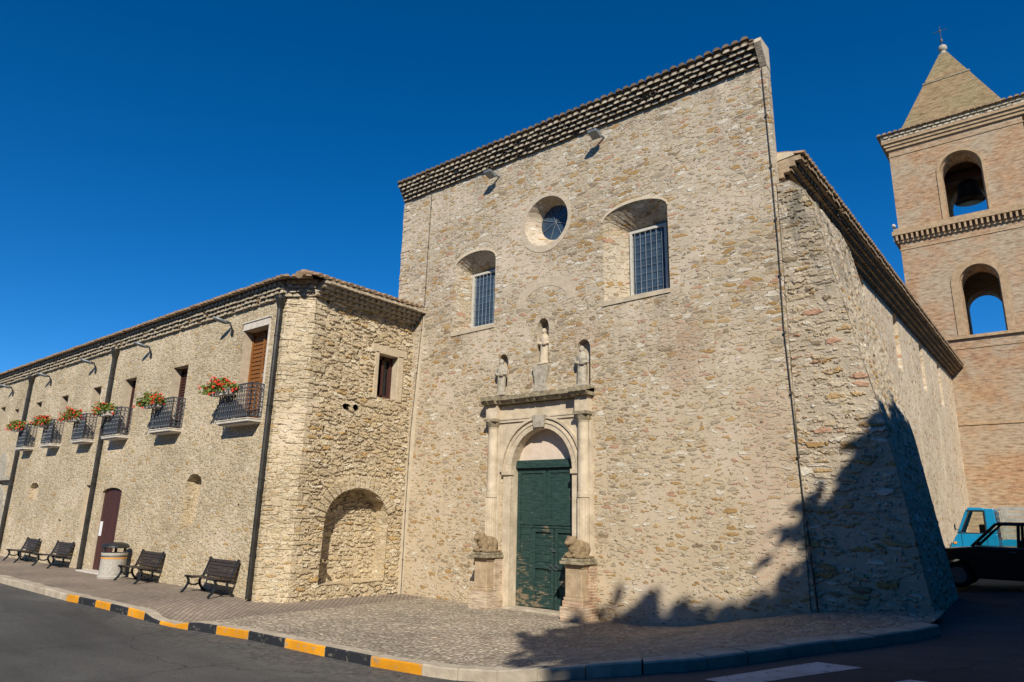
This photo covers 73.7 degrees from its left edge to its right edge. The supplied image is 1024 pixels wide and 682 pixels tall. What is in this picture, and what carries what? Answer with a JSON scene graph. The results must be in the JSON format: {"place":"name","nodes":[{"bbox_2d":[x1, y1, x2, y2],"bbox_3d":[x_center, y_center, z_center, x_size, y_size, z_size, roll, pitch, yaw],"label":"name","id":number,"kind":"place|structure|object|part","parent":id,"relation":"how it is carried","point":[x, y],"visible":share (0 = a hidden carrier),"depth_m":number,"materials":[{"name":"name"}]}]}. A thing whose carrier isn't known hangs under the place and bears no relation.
{"place":"outdoors","nodes":[
{"label":"outdoors","id":0,"kind":"place"},
{"bbox_2d":[0,556,426,621],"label":"pavement","id":1,"kind":"structure","parent":0,"point":[172,602],"depth_m":18.29,"materials":[{"name":"stone"}]},
{"bbox_2d":[2,537,40,562],"bbox_3d":[-19.932,8.480,27.762,1.620,0.955,0.797,-11,-19,39],"label":"park bench","id":2,"kind":"object","parent":1,"relation":"on","point":[28,545],"visible":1,"depth_m":27.82,"materials":[{"name":"metal"}]},
{"bbox_2d":[31,540,74,568],"bbox_3d":[-17.210,7.992,25.617,1.620,0.955,0.797,-10,-18,37],"label":"park bench","id":3,"kind":"object","parent":1,"relation":"on","point":[58,545],"visible":0.98,"depth_m":25.72,"materials":[{"name":"metal"}]},
{"bbox_2d":[96,542,129,578],"bbox_3d":[-12.916,7.100,22.164,0.820,1.100,0.820,-10,-18,38],"label":"litter bin","id":4,"kind":"object","parent":1,"relation":"on","point":[110,562],"visible":0.98,"depth_m":21.88,"materials":[{"name":"concrete"}]},
{"bbox_2d":[113,549,164,583],"bbox_3d":[-11.565,6.984,21.181,1.620,0.955,0.797,-11,-19,39],"label":"park bench","id":5,"kind":"object","parent":1,"relation":"on","point":[148,558],"visible":0.98,"depth_m":21.28,"materials":[{"name":"metal"}]},
{"bbox_2d":[180,556,239,598],"bbox_3d":[-8.197,6.386,18.526,1.620,0.955,0.797,-10,-18,38],"label":"park bench","id":6,"kind":"object","parent":1,"relation":"on","point":[209,567],"visible":0.99,"depth_m":18.64,"materials":[{"name":"metal"}]},
{"bbox_2d":[0,559,1023,681],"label":"road","id":7,"kind":"structure","parent":0,"point":[45,638],"depth_m":11.37,"materials":[{"name":"grey asphalt"}]},
{"bbox_2d":[0,269,425,602],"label":"convent wing","id":8,"kind":"structure","parent":7,"relation":"on","point":[280,476],"depth_m":21.05,"materials":[{"name":"rubble stone"},{"name":"wood"},{"name":"tile"}]},
{"bbox_2d":[0,384,13,395],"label":"wall lamp","id":9,"kind":"object","parent":8,"relation":"attached to","point":[3,385],"visible":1,"depth_m":33.98,"materials":[{"name":"black metal"}]},
{"bbox_2d":[5,420,27,431],"bbox_3d":[-22.445,3.842,31.027,1.221,0.529,0.859,-10,-18,38],"label":"flower box","id":10,"kind":"object","parent":8,"relation":"attached to","point":[15,426],"visible":0.99,"depth_m":30.80,"materials":[{"name":"plant"}]},
{"bbox_2d":[27,414,55,427],"bbox_3d":[-19.957,3.393,29.136,1.253,0.596,0.822,-10,-18,38],"label":"flower box","id":11,"kind":"object","parent":8,"relation":"attached to","point":[42,421],"visible":0.99,"depth_m":28.87,"materials":[{"name":"plant"}]},
{"bbox_2d":[37,372,51,385],"bbox_3d":[-21.080,1.708,30.799,0.654,0.529,0.234,6,-15,-17],"label":"wall lamp","id":12,"kind":"object","parent":8,"relation":"attached to","point":[42,374],"visible":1,"depth_m":30.81,"materials":[{"name":"black metal"}]},
{"bbox_2d":[58,406,85,422],"bbox_3d":[-17.366,2.910,27.008,1.315,0.599,0.838,-10,-18,38],"label":"flower box","id":13,"kind":"object","parent":8,"relation":"attached to","point":[72,415],"visible":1,"depth_m":26.81,"materials":[{"name":"plant"}]},
{"bbox_2d":[80,359,96,372],"bbox_3d":[-17.192,1.011,27.734,0.654,0.529,0.234,6,-15,-17],"label":"wall lamp","id":14,"kind":"object","parent":8,"relation":"attached to","point":[88,362],"visible":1,"depth_m":27.75,"materials":[{"name":"black metal"}]},
{"bbox_2d":[91,401,117,416],"bbox_3d":[-15.018,2.493,25.112,1.344,0.541,0.956,-10,-18,38],"label":"flower box","id":15,"kind":"object","parent":8,"relation":"attached to","point":[103,409],"visible":0.98,"depth_m":24.91,"materials":[{"name":"plant"}]},
{"bbox_2d":[92,488,121,569],"bbox_3d":[-14.312,6.713,24.283,1.700,2.940,0.075,-10,-18,38],"label":"plank door","id":16,"kind":"structure","parent":8,"relation":"in","point":[111,504],"depth_m":24.40,"materials":[{"name":"brown wood"}]},
{"bbox_2d":[125,380,135,434],"bbox_3d":[-14.036,2.510,25.506,1.020,2.180,0.090,-10,-18,38],"label":"balcony door","id":17,"kind":"structure","parent":8,"relation":"in","point":[134,382],"depth_m":25.82,"materials":[{"name":"brown wood"}]},
{"bbox_2d":[134,342,151,357],"bbox_3d":[-13.342,0.322,24.700,0.654,0.529,0.234,6,-15,-17],"label":"wall lamp","id":18,"kind":"object","parent":8,"relation":"attached to","point":[141,345],"visible":1,"depth_m":24.71,"materials":[{"name":"black metal"}]},
{"bbox_2d":[132,391,166,408],"bbox_3d":[-12.008,1.961,22.778,1.446,0.540,0.874,-10,-18,38],"label":"flower box","id":19,"kind":"object","parent":8,"relation":"attached to","point":[150,401],"visible":1,"depth_m":22.58,"materials":[{"name":"plant"}]},
{"bbox_2d":[174,368,187,427],"bbox_3d":[-11.019,1.969,23.128,1.080,2.180,0.090,-10,-18,38],"label":"balcony door","id":20,"kind":"structure","parent":8,"relation":"in","point":[184,371],"depth_m":23.41,"materials":[{"name":"brown wood"}]},
{"bbox_2d":[198,377,241,396],"bbox_3d":[-8.524,1.331,20.023,1.614,0.568,0.862,-10,-18,38],"label":"flower box","id":21,"kind":"object","parent":8,"relation":"attached to","point":[217,388],"visible":1,"depth_m":19.84,"materials":[{"name":"plant"}]},
{"bbox_2d":[213,317,233,335],"bbox_3d":[-8.986,-0.459,21.268,0.654,0.529,0.234,6,-15,-17],"label":"wall lamp","id":22,"kind":"object","parent":8,"relation":"attached to","point":[220,320],"visible":1,"depth_m":21.28,"materials":[{"name":"black metal"}]},
{"bbox_2d":[243,330,267,417],"bbox_3d":[-7.481,1.032,20.424,1.360,2.810,0.090,-10,-18,38],"label":"balcony door","id":23,"kind":"structure","parent":8,"relation":"in","point":[259,343],"depth_m":20.68,"materials":[{"name":"brown wood"}]},
{"bbox_2d":[377,356,392,398],"bbox_3d":[-4.190,1.174,21.835,0.110,1.380,0.780,-10,-18,38],"label":"window","id":24,"kind":"structure","parent":8,"relation":"in","point":[385,364],"depth_m":21.94,"materials":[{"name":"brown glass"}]},
{"bbox_2d":[0,575,940,681],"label":"kerb","id":25,"kind":"structure","parent":7,"relation":"on","point":[758,653],"depth_m":10.37,"materials":[{"name":"concrete"}]},
{"bbox_2d":[397,36,969,625],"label":"church","id":26,"kind":"structure","parent":7,"relation":"on","point":[639,250],"depth_m":17.22,"materials":[{"name":"stone"}]},
{"bbox_2d":[400,195,431,593],"bbox_3d":[-3.072,1.240,22.193,0.430,13.160,0.050,-10,-18,38],"label":"lightning cable","id":27,"kind":"object","parent":26,"relation":"attached to","point":[414,394],"visible":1,"depth_m":22.10,"materials":[{"name":"black metal"}]},
{"bbox_2d":[471,269,494,327],"bbox_3d":[-0.856,-1.334,21.781,1.100,1.920,0.090,-10,-18,38],"label":"window","id":28,"kind":"structure","parent":26,"relation":"in","point":[483,287],"depth_m":21.85,"materials":[{"name":"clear glass"}]},
{"bbox_2d":[483,169,499,178],"bbox_3d":[-0.632,-5.242,21.632,0.297,0.173,0.523,-10,-18,38],"label":"wall lamp","id":29,"kind":"object","parent":26,"relation":"attached to","point":[489,173],"visible":1,"depth_m":21.51,"materials":[{"name":"grey metal"}]},
{"bbox_2d":[494,359,507,395],"bbox_3d":[-0.309,1.059,19.843,0.454,1.086,0.301,-10,-18,38],"label":"saint statue","id":30,"kind":"object","parent":26,"relation":"on","point":[501,372],"visible":0.93,"depth_m":19.73,"materials":[{"name":"stone"}]},
{"bbox_2d":[537,328,548,364],"bbox_3d":[0.907,0.152,19.276,0.441,1.057,0.298,-10,-18,38],"label":"saint statue","id":31,"kind":"object","parent":26,"relation":"on","point":[543,341],"visible":0.88,"depth_m":19.17,"materials":[{"name":"stone"}]},
{"bbox_2d":[515,459,571,610],"bbox_3d":[0.915,5.088,18.155,2.070,3.820,0.170,-10,-18,38],"label":"door","id":32,"kind":"structure","parent":26,"relation":"in","point":[544,500],"depth_m":18.23,"materials":[{"name":"green paint"}]},
{"bbox_2d":[542,205,567,239],"bbox_3d":[1.325,-3.557,20.486,1.120,1.120,0.050,-10,-18,38],"label":"round window","id":33,"kind":"structure","parent":26,"relation":"in","point":[554,222],"depth_m":20.52,"materials":[{"name":"blue glass"}]},
{"bbox_2d":[574,346,588,385],"bbox_3d":[1.853,0.662,18.140,0.464,1.107,0.304,-10,-18,38],"label":"saint statue","id":34,"kind":"object","parent":26,"relation":"on","point":[581,361],"visible":0.94,"depth_m":18.03,"materials":[{"name":"stone"}]},
{"bbox_2d":[587,128,604,139],"bbox_3d":[2.378,-5.781,19.260,0.297,0.173,0.523,-10,-18,38],"label":"wall lamp","id":35,"kind":"object","parent":26,"relation":"attached to","point":[594,134],"visible":1,"depth_m":19.14,"materials":[{"name":"grey metal"}]},
{"bbox_2d":[629,221,669,295],"bbox_3d":[3.659,-2.148,18.224,1.150,1.970,0.090,-10,-18,38],"label":"window","id":36,"kind":"structure","parent":26,"relation":"in","point":[649,246],"depth_m":18.24,"materials":[{"name":"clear glass"}]},
{"bbox_2d":[761,67,818,612],"bbox_3d":[6.059,-0.592,15.034,0.302,12.601,0.056,-10,-18,38],"label":"lightning cable","id":37,"kind":"object","parent":26,"relation":"attached to","point":[798,455],"visible":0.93,"depth_m":14.62,"materials":[{"name":"black metal"}]},
{"bbox_2d":[706,662,923,681],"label":"crosswalk marking","id":38,"kind":"object","parent":7,"relation":"on","point":[806,669],"visible":1,"depth_m":8.29,"materials":[{"name":"paint"}]},
{"bbox_2d":[876,26,1023,522],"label":"bell tower","id":39,"kind":"structure","parent":7,"relation":"on","point":[960,116],"depth_m":38.20,"materials":[{"name":"brick"}]},
{"bbox_2d":[944,165,985,206],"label":"church bell","id":40,"kind":"object","parent":39,"relation":"hanging from","point":[969,192],"visible":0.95,"depth_m":41.41,"materials":[{"name":"brown metal"}]},
{"bbox_2d":[946,522,1023,587],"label":"parked car","id":41,"kind":"object","parent":7,"relation":"on","point":[994,551],"visible":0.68,"depth_m":15.16,"materials":[{"name":"black paint"},{"name":"rubber"},{"name":"glass"}]},
{"bbox_3d":[11.702,4.392,15.352,2.220,0.495,1.460,-10,-18,38],"label":"window","id":42,"kind":"part","parent":41,"relation":"part of","materials":[{"name":"clear glass"}]},
{"bbox_2d":[949,507,1023,546],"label":"three wheeler","id":43,"kind":"object","parent":7,"relation":"on","point":[975,524],"visible":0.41,"depth_m":18.53,"materials":[{"name":"teal paint"}]},
{"bbox_2d":[961,511,984,532],"bbox_3d":[12.863,5.046,19.066,0.650,0.620,1.190,-10,-18,38],"label":"window","id":44,"kind":"structure","parent":43,"relation":"in","point":[974,521],"depth_m":18.58,"materials":[{"name":"clear glass"}]},
{"bbox_2d":[0,0,1023,372],"label":"sky","id":45,"kind":"structure","parent":0,"point":[158,158],"materials":[{"name":"blue"}]},
{"bbox_2d":[209,598,944,667],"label":"cobbled forecourt","id":46,"kind":"structure","parent":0,"point":[443,631],"depth_m":13.27,"materials":[{"name":"grey stone"}]},
{"bbox_2d":[468,552,503,609],"bbox_3d":[-0.689,6.449,18.250,0.620,1.560,0.740,-10,-18,38],"label":"pedestal","id":47,"kind":"object","parent":46,"relation":"on","point":[486,592],"visible":0.95,"depth_m":18.09,"materials":[{"name":"stone"}]},
{"bbox_2d":[472,532,500,551],"bbox_3d":[-0.692,5.433,18.491,0.545,0.518,0.752,-10,-18,38],"label":"lion statue","id":48,"kind":"object","parent":47,"relation":"on","point":[485,543],"visible":1,"depth_m":18.35,"materials":[{"name":"stone"}]},
{"bbox_2d":[559,558,598,622],"bbox_3d":[1.613,6.036,16.436,0.660,1.560,0.740,-10,-18,38],"label":"pedestal","id":49,"kind":"object","parent":46,"relation":"on","point":[579,603],"visible":0.94,"depth_m":16.27,"materials":[{"name":"stone"}]},
{"bbox_2d":[563,536,593,558],"bbox_3d":[1.610,5.021,16.677,0.545,0.518,0.752,-10,-18,38],"label":"lion statue","id":50,"kind":"object","parent":49,"relation":"on","point":[578,549],"visible":1,"depth_m":16.53,"materials":[{"name":"stone"}]}
]}

